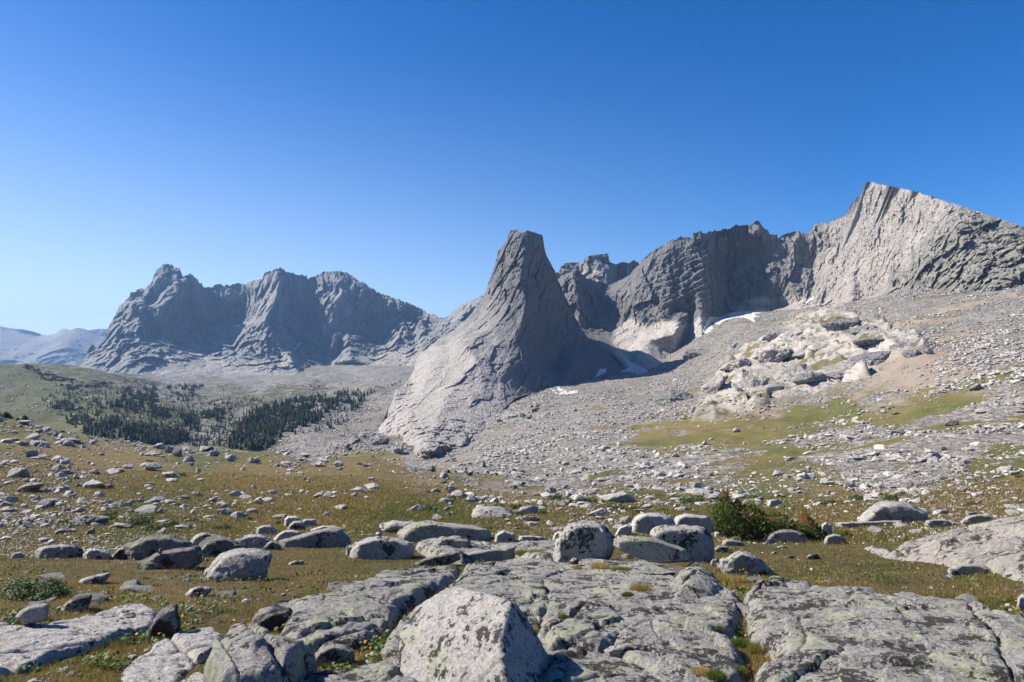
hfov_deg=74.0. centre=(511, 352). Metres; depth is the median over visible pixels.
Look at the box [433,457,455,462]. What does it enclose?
rock outcrop
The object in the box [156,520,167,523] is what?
boulder
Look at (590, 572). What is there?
granite slab
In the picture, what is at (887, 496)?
dwarf pine
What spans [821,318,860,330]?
rock outcrop
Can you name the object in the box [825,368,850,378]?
rock outcrop
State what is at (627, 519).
boulder
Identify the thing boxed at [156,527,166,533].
boulder
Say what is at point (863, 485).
boulder
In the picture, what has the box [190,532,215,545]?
boulder
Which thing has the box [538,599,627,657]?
granite slab
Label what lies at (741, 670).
moss cushion
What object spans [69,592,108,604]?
stone
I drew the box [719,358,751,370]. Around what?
rock outcrop
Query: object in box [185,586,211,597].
boulder
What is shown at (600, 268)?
mountain
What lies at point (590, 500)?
willow bush
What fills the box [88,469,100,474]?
boulder
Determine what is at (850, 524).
granite slab
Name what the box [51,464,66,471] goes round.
boulder
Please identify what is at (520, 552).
grass tuft
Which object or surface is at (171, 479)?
boulder
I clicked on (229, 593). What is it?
stone
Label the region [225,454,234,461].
boulder
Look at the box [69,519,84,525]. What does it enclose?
boulder
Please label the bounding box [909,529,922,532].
boulder
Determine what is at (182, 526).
boulder
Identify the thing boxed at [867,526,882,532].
boulder
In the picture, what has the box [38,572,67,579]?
stone
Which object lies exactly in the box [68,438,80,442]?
boulder
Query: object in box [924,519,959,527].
boulder
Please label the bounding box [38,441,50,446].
boulder
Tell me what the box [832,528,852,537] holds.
dwarf pine
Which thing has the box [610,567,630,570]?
moss cushion
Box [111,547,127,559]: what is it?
boulder
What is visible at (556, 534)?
boulder
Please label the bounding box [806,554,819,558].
boulder
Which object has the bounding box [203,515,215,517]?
boulder
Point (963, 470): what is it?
boulder
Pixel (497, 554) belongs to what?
granite slab
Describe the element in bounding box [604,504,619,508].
willow bush
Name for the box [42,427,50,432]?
boulder
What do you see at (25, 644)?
granite slab
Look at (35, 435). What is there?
boulder
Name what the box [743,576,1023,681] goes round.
granite slab
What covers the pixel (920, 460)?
boulder
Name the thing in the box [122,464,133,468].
boulder
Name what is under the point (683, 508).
boulder
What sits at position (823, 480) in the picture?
boulder
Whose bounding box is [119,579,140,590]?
stone
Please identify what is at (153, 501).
boulder
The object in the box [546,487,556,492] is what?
boulder
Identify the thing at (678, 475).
boulder
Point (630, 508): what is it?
willow bush
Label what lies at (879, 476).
boulder
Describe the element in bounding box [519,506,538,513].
boulder
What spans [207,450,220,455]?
boulder
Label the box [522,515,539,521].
boulder
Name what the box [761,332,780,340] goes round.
rock outcrop
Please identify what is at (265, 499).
boulder
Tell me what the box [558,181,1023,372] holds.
mountain
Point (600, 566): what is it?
grass tuft
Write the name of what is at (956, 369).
boulder
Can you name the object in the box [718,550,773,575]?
boulder
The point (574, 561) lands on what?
boulder
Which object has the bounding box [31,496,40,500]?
boulder
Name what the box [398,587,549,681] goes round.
boulder
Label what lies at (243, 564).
boulder
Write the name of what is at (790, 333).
rock outcrop
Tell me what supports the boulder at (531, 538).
on the ground
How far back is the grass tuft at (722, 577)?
7.47 m
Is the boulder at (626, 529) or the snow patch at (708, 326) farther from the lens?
the snow patch at (708, 326)
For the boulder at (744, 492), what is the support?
on the ground at (840, 349)
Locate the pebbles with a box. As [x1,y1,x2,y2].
[1,543,1013,681]
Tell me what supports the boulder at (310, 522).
on the ground at (840, 349)
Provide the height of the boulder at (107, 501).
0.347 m
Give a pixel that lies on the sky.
(395, 146)
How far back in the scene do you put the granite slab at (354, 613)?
4.94 m
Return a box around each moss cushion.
[557,614,569,619]
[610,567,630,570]
[620,591,635,596]
[701,668,731,680]
[713,625,725,631]
[730,636,752,646]
[734,663,749,675]
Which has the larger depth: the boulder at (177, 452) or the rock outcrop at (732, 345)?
the rock outcrop at (732, 345)
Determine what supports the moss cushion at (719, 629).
on the granite slab at (661, 575)
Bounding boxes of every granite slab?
[0,603,156,677]
[121,627,223,681]
[202,622,317,681]
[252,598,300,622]
[280,565,459,652]
[297,660,418,681]
[380,558,565,665]
[413,552,460,565]
[415,538,553,563]
[465,547,514,561]
[538,558,721,681]
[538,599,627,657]
[542,653,669,681]
[549,568,656,593]
[613,586,746,681]
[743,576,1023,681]
[835,520,902,527]
[864,537,1023,583]
[892,514,1023,555]
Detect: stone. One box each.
[29,600,45,605]
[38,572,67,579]
[46,596,56,601]
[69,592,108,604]
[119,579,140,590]
[123,585,153,591]
[128,588,140,592]
[216,590,236,598]
[326,581,350,590]
[526,612,541,628]
[617,554,634,558]
[736,603,749,616]
[754,576,765,581]
[955,593,979,603]
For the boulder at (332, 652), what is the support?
on the ground at (840, 349)
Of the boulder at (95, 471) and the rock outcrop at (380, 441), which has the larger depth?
the rock outcrop at (380, 441)
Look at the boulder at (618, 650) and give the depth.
3.95 m
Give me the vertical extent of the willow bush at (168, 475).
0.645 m
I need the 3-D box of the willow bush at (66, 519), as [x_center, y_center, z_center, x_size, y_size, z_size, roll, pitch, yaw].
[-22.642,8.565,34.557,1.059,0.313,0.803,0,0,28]
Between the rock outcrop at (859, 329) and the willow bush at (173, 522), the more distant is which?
the rock outcrop at (859, 329)
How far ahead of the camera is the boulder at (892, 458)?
155.61 m
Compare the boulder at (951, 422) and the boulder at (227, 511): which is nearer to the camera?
the boulder at (227, 511)
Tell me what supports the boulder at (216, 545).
on the ground at (840, 349)
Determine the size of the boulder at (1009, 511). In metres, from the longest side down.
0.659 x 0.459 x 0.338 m
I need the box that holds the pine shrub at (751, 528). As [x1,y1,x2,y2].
[711,488,828,540]
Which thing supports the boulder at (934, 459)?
on the ground at (840, 349)
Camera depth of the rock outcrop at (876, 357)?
582.25 m
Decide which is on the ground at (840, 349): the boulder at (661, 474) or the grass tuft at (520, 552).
the boulder at (661, 474)
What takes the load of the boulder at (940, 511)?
on the ground at (840, 349)
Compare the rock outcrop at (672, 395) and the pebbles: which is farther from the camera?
the rock outcrop at (672, 395)
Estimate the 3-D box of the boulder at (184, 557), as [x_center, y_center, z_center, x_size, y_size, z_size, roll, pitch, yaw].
[-4.432,2.704,8.811,0.856,0.415,0.302,0,0,0]
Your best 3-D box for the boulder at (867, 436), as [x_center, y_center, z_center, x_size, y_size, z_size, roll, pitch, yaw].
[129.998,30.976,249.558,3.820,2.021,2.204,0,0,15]
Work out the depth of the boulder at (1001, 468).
104.92 m
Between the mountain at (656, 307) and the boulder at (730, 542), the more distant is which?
the mountain at (656, 307)
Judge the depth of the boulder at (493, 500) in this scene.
61.14 m
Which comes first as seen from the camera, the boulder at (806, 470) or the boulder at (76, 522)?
the boulder at (76, 522)
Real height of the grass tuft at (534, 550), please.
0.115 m
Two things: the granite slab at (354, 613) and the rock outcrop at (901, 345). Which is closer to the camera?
the granite slab at (354, 613)
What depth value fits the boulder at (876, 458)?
160.52 m
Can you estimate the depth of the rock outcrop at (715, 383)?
632.81 m
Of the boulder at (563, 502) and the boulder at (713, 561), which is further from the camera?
the boulder at (563, 502)
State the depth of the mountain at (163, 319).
3264.19 m
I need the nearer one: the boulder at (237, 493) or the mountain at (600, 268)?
the boulder at (237, 493)
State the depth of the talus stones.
264.20 m
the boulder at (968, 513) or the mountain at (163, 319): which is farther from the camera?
the mountain at (163, 319)
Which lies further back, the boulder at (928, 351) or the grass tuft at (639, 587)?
the boulder at (928, 351)
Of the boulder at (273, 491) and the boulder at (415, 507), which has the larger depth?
the boulder at (273, 491)
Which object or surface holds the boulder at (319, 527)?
on the ground at (840, 349)
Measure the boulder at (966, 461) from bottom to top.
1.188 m
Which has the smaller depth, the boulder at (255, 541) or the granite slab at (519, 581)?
the granite slab at (519, 581)
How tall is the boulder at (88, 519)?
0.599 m
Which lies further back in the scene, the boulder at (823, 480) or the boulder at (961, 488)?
the boulder at (823, 480)
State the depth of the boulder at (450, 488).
74.34 m
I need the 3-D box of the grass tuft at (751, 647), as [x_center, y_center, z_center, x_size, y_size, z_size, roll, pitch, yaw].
[1.523,1.804,4.176,0.202,0.086,0.190,0,0,0]
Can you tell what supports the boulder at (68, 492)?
on the ground at (840, 349)
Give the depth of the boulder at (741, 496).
85.49 m
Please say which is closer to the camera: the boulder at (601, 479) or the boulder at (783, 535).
the boulder at (783, 535)
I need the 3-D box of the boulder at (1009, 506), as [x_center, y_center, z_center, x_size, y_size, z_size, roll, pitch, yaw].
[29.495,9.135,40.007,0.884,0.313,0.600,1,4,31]
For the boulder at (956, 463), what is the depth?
124.45 m
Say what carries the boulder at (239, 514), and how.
on the ground at (840, 349)
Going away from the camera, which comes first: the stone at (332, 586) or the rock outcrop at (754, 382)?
the stone at (332, 586)
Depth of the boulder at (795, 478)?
118.90 m
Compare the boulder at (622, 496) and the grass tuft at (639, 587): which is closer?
the grass tuft at (639, 587)
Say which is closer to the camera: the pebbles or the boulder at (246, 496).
the pebbles
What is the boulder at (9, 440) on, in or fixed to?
on the ground at (840, 349)
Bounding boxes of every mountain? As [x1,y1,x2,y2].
[0,326,107,336]
[0,327,103,365]
[78,263,482,376]
[377,229,628,457]
[555,253,638,284]
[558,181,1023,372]
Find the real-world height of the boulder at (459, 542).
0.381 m
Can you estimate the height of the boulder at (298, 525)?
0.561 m
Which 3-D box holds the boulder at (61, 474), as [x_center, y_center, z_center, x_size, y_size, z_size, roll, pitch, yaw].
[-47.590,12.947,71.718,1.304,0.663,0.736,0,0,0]
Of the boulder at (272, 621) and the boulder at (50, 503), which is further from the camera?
the boulder at (50, 503)
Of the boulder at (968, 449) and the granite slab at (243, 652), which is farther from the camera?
the boulder at (968, 449)
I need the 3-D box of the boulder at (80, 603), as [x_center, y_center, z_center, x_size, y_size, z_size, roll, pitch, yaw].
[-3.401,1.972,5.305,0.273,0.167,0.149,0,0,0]
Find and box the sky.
[0,0,1023,334]
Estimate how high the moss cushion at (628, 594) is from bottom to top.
0.054 m
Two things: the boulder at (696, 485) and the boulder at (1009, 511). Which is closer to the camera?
the boulder at (1009, 511)
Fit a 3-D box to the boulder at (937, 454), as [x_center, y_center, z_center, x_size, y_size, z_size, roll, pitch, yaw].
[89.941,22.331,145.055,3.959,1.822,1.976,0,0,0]
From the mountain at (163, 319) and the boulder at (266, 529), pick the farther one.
the mountain at (163, 319)
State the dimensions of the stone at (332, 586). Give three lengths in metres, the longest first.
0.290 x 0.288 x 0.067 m
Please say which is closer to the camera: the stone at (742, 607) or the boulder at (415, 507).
the stone at (742, 607)
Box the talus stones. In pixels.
[0,285,1023,555]
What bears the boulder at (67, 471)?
on the ground at (840, 349)
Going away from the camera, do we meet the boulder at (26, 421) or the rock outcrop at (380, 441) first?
the boulder at (26, 421)
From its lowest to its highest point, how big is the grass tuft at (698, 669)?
0.057 m
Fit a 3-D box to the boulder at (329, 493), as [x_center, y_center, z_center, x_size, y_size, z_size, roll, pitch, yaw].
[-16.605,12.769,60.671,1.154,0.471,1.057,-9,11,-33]
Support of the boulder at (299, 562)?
on the ground at (840, 349)
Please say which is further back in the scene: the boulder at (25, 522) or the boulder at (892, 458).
the boulder at (892, 458)
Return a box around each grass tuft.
[515,547,526,554]
[527,547,543,552]
[573,564,582,569]
[589,560,610,568]
[627,581,652,590]
[689,665,711,675]
[716,572,731,580]
[729,574,748,582]
[743,640,766,652]
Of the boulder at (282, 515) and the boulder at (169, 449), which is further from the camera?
the boulder at (169, 449)
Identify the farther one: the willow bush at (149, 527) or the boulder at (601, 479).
the boulder at (601, 479)
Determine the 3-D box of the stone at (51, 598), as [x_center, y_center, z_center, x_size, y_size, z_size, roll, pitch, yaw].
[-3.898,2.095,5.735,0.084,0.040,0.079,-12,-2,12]
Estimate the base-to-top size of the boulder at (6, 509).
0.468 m
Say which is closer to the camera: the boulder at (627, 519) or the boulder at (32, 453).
the boulder at (627, 519)
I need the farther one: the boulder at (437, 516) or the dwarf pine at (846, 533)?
the boulder at (437, 516)
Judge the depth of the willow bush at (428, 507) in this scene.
45.08 m
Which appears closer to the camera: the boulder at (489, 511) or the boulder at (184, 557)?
the boulder at (184, 557)
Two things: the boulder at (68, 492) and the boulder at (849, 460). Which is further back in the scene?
the boulder at (849, 460)
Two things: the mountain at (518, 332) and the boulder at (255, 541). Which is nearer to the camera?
the boulder at (255, 541)
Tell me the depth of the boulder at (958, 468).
115.78 m
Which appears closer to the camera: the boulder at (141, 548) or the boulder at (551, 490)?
the boulder at (141, 548)
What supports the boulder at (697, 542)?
on the ground at (840, 349)
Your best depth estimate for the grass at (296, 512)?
35.02 m
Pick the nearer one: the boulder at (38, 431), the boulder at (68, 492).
the boulder at (68, 492)
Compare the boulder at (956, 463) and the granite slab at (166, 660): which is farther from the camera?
the boulder at (956, 463)
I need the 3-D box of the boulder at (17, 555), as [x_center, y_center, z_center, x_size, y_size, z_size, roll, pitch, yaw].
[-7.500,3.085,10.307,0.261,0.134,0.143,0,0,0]
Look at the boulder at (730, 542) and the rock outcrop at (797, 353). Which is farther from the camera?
the rock outcrop at (797, 353)
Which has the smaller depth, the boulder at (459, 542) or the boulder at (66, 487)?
the boulder at (459, 542)
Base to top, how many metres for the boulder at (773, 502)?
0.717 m
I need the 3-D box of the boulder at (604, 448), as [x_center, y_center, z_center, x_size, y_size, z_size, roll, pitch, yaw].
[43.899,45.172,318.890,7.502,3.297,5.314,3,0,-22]
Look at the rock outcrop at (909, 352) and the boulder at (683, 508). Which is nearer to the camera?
the boulder at (683, 508)
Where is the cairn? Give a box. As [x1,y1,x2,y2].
[377,530,381,538]
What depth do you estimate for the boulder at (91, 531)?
26.36 m
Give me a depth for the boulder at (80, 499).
48.37 m
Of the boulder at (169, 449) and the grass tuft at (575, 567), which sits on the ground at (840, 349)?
the boulder at (169, 449)
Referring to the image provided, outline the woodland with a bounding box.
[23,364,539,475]
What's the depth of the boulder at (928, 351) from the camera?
536.34 m
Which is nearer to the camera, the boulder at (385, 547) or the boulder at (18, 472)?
the boulder at (385, 547)
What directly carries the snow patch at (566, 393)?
on the ground at (840, 349)
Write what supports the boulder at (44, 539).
on the ground at (840, 349)
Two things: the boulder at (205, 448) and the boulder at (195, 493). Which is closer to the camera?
the boulder at (195, 493)
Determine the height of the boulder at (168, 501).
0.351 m
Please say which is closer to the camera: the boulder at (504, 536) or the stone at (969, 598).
the stone at (969, 598)
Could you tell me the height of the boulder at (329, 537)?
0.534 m
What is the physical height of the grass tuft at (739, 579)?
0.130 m
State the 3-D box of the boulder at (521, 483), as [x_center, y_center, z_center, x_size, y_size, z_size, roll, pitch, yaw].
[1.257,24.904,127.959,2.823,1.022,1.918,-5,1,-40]
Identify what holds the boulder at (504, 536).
on the ground at (840, 349)
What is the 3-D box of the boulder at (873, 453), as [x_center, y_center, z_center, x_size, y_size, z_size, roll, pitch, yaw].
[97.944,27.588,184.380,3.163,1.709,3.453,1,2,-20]
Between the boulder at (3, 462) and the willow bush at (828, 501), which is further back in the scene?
the boulder at (3, 462)
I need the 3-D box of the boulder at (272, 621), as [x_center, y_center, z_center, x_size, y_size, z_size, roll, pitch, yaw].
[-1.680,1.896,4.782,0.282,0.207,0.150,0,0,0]
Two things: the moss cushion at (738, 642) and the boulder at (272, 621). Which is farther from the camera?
the boulder at (272, 621)
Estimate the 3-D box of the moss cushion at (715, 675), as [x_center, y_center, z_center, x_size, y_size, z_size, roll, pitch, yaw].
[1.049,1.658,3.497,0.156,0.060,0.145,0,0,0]
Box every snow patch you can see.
[552,386,577,394]
[595,368,606,377]
[620,356,647,373]
[703,308,769,332]
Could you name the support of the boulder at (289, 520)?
on the ground at (840, 349)
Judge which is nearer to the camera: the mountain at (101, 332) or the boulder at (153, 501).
the boulder at (153, 501)
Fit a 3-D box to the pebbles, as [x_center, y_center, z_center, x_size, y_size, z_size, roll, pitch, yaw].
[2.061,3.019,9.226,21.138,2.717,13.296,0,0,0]
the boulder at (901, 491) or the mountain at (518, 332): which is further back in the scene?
the mountain at (518, 332)
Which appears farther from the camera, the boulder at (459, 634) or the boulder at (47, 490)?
the boulder at (47, 490)
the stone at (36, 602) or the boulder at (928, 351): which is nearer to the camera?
the stone at (36, 602)
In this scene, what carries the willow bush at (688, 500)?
on the ground at (840, 349)
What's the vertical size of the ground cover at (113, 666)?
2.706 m
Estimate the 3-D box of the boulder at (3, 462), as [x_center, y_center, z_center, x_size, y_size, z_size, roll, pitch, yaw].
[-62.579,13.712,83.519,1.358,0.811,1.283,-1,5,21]
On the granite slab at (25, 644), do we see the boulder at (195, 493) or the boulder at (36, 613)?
the boulder at (36, 613)
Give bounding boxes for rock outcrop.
[371,437,389,444]
[388,446,403,453]
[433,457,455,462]
[494,412,522,418]
[494,414,516,421]
[654,389,692,401]
[682,348,709,358]
[701,375,727,393]
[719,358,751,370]
[727,342,737,351]
[749,378,768,386]
[752,348,793,362]
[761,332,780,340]
[781,329,803,338]
[789,348,820,357]
[792,372,826,384]
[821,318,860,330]
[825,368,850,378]
[845,324,877,333]
[846,351,891,364]
[853,337,883,346]
[889,341,918,349]
[901,349,922,357]
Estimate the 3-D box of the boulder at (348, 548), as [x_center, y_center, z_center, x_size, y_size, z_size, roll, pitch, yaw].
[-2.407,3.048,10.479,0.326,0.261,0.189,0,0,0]
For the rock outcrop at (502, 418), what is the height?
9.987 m
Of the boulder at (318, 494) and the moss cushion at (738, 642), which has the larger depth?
the boulder at (318, 494)
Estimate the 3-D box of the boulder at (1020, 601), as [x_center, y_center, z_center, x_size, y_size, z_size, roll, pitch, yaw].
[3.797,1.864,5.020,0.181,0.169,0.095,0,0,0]
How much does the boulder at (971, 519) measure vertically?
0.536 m
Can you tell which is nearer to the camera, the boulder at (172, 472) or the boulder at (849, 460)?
the boulder at (172, 472)
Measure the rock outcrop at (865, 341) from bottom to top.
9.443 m
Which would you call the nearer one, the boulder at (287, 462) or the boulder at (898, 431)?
the boulder at (287, 462)
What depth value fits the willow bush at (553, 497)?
72.46 m
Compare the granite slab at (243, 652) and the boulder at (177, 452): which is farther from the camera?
the boulder at (177, 452)
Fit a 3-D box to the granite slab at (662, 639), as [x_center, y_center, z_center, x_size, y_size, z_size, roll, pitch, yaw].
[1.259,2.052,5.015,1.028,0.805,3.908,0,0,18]
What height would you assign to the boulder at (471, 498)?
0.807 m
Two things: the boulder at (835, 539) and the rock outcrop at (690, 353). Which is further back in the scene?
the rock outcrop at (690, 353)
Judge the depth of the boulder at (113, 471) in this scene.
84.12 m
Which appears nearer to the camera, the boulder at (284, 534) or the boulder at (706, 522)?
the boulder at (284, 534)
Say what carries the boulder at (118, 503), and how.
on the ground at (840, 349)
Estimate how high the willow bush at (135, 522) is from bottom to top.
0.435 m
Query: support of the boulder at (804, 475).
on the ground at (840, 349)
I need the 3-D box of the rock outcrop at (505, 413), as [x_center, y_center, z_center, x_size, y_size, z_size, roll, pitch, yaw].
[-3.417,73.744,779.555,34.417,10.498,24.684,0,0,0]
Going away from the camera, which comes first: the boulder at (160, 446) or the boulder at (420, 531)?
the boulder at (420, 531)
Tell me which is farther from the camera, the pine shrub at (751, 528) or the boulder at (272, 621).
the pine shrub at (751, 528)
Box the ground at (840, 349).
[0,287,1023,681]
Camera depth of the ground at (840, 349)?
340.65 m
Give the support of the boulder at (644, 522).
on the ground at (840, 349)
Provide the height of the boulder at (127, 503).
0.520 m
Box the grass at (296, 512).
[0,459,1023,681]
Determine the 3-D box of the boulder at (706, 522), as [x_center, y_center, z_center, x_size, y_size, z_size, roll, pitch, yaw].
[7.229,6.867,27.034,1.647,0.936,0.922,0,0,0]
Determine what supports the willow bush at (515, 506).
on the ground at (840, 349)
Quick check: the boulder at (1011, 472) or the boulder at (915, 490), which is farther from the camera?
the boulder at (1011, 472)
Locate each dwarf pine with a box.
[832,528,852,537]
[883,492,897,499]
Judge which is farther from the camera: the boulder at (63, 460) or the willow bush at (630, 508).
the boulder at (63, 460)
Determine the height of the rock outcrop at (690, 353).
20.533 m
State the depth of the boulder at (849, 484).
96.14 m
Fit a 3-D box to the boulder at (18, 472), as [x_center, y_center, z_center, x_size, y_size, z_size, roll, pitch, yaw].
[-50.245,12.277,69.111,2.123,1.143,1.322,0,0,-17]
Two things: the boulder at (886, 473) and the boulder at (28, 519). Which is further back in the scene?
the boulder at (886, 473)
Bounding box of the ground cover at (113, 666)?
[0,533,1023,681]
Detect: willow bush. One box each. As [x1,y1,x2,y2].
[0,576,75,602]
[54,517,71,523]
[101,510,118,515]
[123,517,154,525]
[135,515,154,519]
[140,523,168,530]
[158,519,177,526]
[162,472,174,477]
[183,516,197,521]
[210,523,230,528]
[424,505,437,510]
[482,524,497,529]
[510,503,520,508]
[536,508,546,513]
[548,493,561,499]
[585,497,597,502]
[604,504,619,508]
[617,505,645,510]
[679,495,706,503]
[814,498,846,504]
[848,493,870,499]
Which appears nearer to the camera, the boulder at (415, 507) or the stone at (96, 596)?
the stone at (96, 596)
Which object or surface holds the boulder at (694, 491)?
on the ground at (840, 349)
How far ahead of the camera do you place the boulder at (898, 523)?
28.34 m
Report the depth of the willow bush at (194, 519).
36.78 m
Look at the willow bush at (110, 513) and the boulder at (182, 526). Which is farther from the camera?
the willow bush at (110, 513)
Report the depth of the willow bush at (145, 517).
36.47 m
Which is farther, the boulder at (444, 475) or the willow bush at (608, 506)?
the boulder at (444, 475)
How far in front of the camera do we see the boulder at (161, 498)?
52.23 m
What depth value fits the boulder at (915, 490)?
75.64 m
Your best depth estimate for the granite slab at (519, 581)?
6.31 m
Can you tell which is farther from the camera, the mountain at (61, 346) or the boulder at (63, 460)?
the mountain at (61, 346)
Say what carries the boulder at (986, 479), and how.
on the ground at (840, 349)
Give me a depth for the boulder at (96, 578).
7.13 m
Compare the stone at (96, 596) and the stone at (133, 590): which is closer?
the stone at (96, 596)
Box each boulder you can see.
[0,438,12,442]
[0,460,9,464]
[0,501,11,506]
[0,507,15,511]
[1,497,18,501]
[6,467,29,477]
[11,552,23,557]
[15,520,31,525]
[15,603,49,623]
[17,420,30,423]
[17,482,44,491]
[23,517,33,521]
[24,450,37,456]
[25,432,40,438]
[30,440,39,445]
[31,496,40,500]
[31,543,83,558]
[33,429,42,432]
[35,519,48,525]
[37,454,52,458]
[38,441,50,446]
[38,500,54,507]
[38,537,49,542]
[41,488,54,492]
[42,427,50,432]
[45,431,59,435]
[51,456,62,461]
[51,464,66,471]
[54,485,70,490]
[54,527,76,533]
[55,472,68,477]
[58,469,70,473]
[60,457,69,463]
[61,595,91,611]
[62,439,73,445]
[63,490,73,495]
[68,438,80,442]
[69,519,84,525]
[76,497,88,503]
[78,572,110,583]
[79,515,109,523]
[83,480,104,487]
[83,549,110,559]
[84,527,94,534]
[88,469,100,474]
[90,521,106,525]
[96,500,112,503]
[106,468,119,473]
[108,500,123,506]
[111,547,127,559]
[112,522,133,527]
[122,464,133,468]
[123,499,133,505]
[123,535,192,559]
[134,504,163,513]
[137,545,202,569]
[144,462,161,469]
[144,499,160,503]
[145,450,161,455]
[145,604,180,639]
[152,496,164,500]
[153,443,165,449]
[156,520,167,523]
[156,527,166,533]
[162,471,181,476]
[164,445,175,452]
[164,499,175,503]
[166,478,177,480]
[172,448,181,456]
[175,524,186,528]
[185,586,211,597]
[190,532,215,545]
[191,491,202,495]
[199,446,213,450]
[199,535,248,556]
[202,548,271,580]
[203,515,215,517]
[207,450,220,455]
[216,508,232,514]
[217,501,229,506]
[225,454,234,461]
[228,490,241,496]
[230,511,246,517]
[235,534,270,547]
[239,494,251,498]
[247,457,260,462]
[247,508,256,512]
[255,525,276,534]
[255,608,292,631]
[262,497,274,501]
[263,540,281,549]
[268,490,277,493]
[273,514,285,517]
[273,530,301,540]
[278,527,351,547]
[281,461,291,465]
[284,516,299,526]
[287,520,305,530]
[288,560,304,564]
[303,519,316,525]
[310,526,343,530]
[313,492,322,496]
[315,643,354,667]
[323,491,332,496]
[335,504,347,509]
[346,542,355,555]
[349,536,414,559]
[351,487,367,492]
[364,483,379,488]
[379,520,414,532]
[396,520,491,541]
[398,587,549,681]
[407,504,423,510]
[432,514,442,519]
[432,535,470,548]
[439,498,453,503]
[440,472,448,477]
[445,485,457,492]
[451,490,467,496]
[466,495,476,501]
[471,506,514,517]
[490,497,498,502]
[494,530,515,541]
[512,481,525,485]
[518,535,544,540]
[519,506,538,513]
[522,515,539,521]
[524,521,539,525]
[540,492,550,496]
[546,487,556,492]
[552,531,560,539]
[553,520,614,562]
[556,500,569,505]
[568,558,578,563]
[571,494,588,501]
[580,503,592,508]
[585,489,595,494]
[586,508,607,515]
[597,477,608,480]
[598,491,635,502]
[601,445,610,450]
[603,644,646,657]
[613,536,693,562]
[615,524,631,535]
[619,516,631,523]
[631,513,674,532]
[635,483,643,489]
[641,497,652,501]
[642,503,650,507]
[650,524,714,561]
[654,472,665,476]
[654,499,664,504]
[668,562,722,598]
[672,473,685,477]
[674,513,713,531]
[675,506,689,510]
[689,482,703,487]
[690,488,713,494]
[704,493,718,498]
[710,559,717,565]
[714,545,728,552]
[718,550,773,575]
[722,539,743,545]
[732,493,745,497]
[734,489,748,494]
[764,529,806,542]
[765,384,783,390]
[766,499,782,506]
[772,470,784,475]
[793,476,804,480]
[797,472,810,478]
[802,468,810,472]
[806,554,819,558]
[820,478,829,483]
[822,522,832,533]
[824,481,834,484]
[824,534,845,543]
[843,481,856,487]
[846,458,857,462]
[857,500,927,521]
[859,483,869,488]
[861,434,871,438]
[866,451,880,455]
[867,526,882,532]
[870,456,882,461]
[872,483,881,488]
[873,444,884,449]
[874,474,888,478]
[883,471,895,475]
[886,455,901,461]
[889,430,905,434]
[895,489,905,493]
[895,521,907,527]
[909,488,922,493]
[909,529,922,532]
[910,480,922,485]
[911,497,921,502]
[917,458,926,462]
[923,348,933,353]
[924,452,940,459]
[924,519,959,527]
[927,456,938,462]
[934,509,948,513]
[944,419,958,425]
[944,563,990,578]
[950,367,963,370]
[951,466,965,471]
[953,461,964,466]
[957,487,965,491]
[960,514,996,525]
[961,447,974,450]
[961,468,969,472]
[963,459,969,464]
[965,511,976,515]
[969,384,982,390]
[974,408,985,413]
[978,475,993,481]
[996,466,1013,471]
[1003,504,1016,508]
[1005,509,1019,514]
[1009,470,1019,474]
[1017,594,1023,612]
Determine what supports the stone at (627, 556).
on the ground at (840, 349)
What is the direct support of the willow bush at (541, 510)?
on the ground at (840, 349)
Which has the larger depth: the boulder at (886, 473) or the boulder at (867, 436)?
the boulder at (867, 436)
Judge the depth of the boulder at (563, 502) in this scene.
59.06 m
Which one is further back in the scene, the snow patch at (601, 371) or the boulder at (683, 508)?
the snow patch at (601, 371)
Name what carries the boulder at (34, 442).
on the ground at (840, 349)
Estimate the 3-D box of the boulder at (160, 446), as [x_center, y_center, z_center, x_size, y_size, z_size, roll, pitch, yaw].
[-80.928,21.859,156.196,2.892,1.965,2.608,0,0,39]
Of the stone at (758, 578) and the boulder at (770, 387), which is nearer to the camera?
the stone at (758, 578)
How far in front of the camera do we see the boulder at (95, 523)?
33.19 m
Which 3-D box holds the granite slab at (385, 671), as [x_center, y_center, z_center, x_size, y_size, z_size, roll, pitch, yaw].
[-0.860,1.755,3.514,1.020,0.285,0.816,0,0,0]
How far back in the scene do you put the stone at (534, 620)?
4.89 m
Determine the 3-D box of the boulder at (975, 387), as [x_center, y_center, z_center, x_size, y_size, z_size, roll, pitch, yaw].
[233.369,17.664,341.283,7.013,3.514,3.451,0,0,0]
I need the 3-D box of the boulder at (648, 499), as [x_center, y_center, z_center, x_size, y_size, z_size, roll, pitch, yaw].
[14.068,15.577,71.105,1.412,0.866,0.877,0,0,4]
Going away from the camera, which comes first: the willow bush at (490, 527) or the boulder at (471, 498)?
the willow bush at (490, 527)
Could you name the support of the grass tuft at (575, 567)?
on the granite slab at (661, 575)
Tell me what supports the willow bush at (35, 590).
on the ground at (840, 349)
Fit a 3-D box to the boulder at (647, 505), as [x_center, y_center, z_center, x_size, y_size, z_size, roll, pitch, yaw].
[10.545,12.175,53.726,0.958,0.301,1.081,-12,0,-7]
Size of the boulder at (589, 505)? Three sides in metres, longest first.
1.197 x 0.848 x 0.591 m
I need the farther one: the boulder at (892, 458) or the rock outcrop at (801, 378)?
the rock outcrop at (801, 378)
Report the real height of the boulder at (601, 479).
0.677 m
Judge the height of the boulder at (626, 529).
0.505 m
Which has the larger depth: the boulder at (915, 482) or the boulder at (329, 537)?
the boulder at (915, 482)

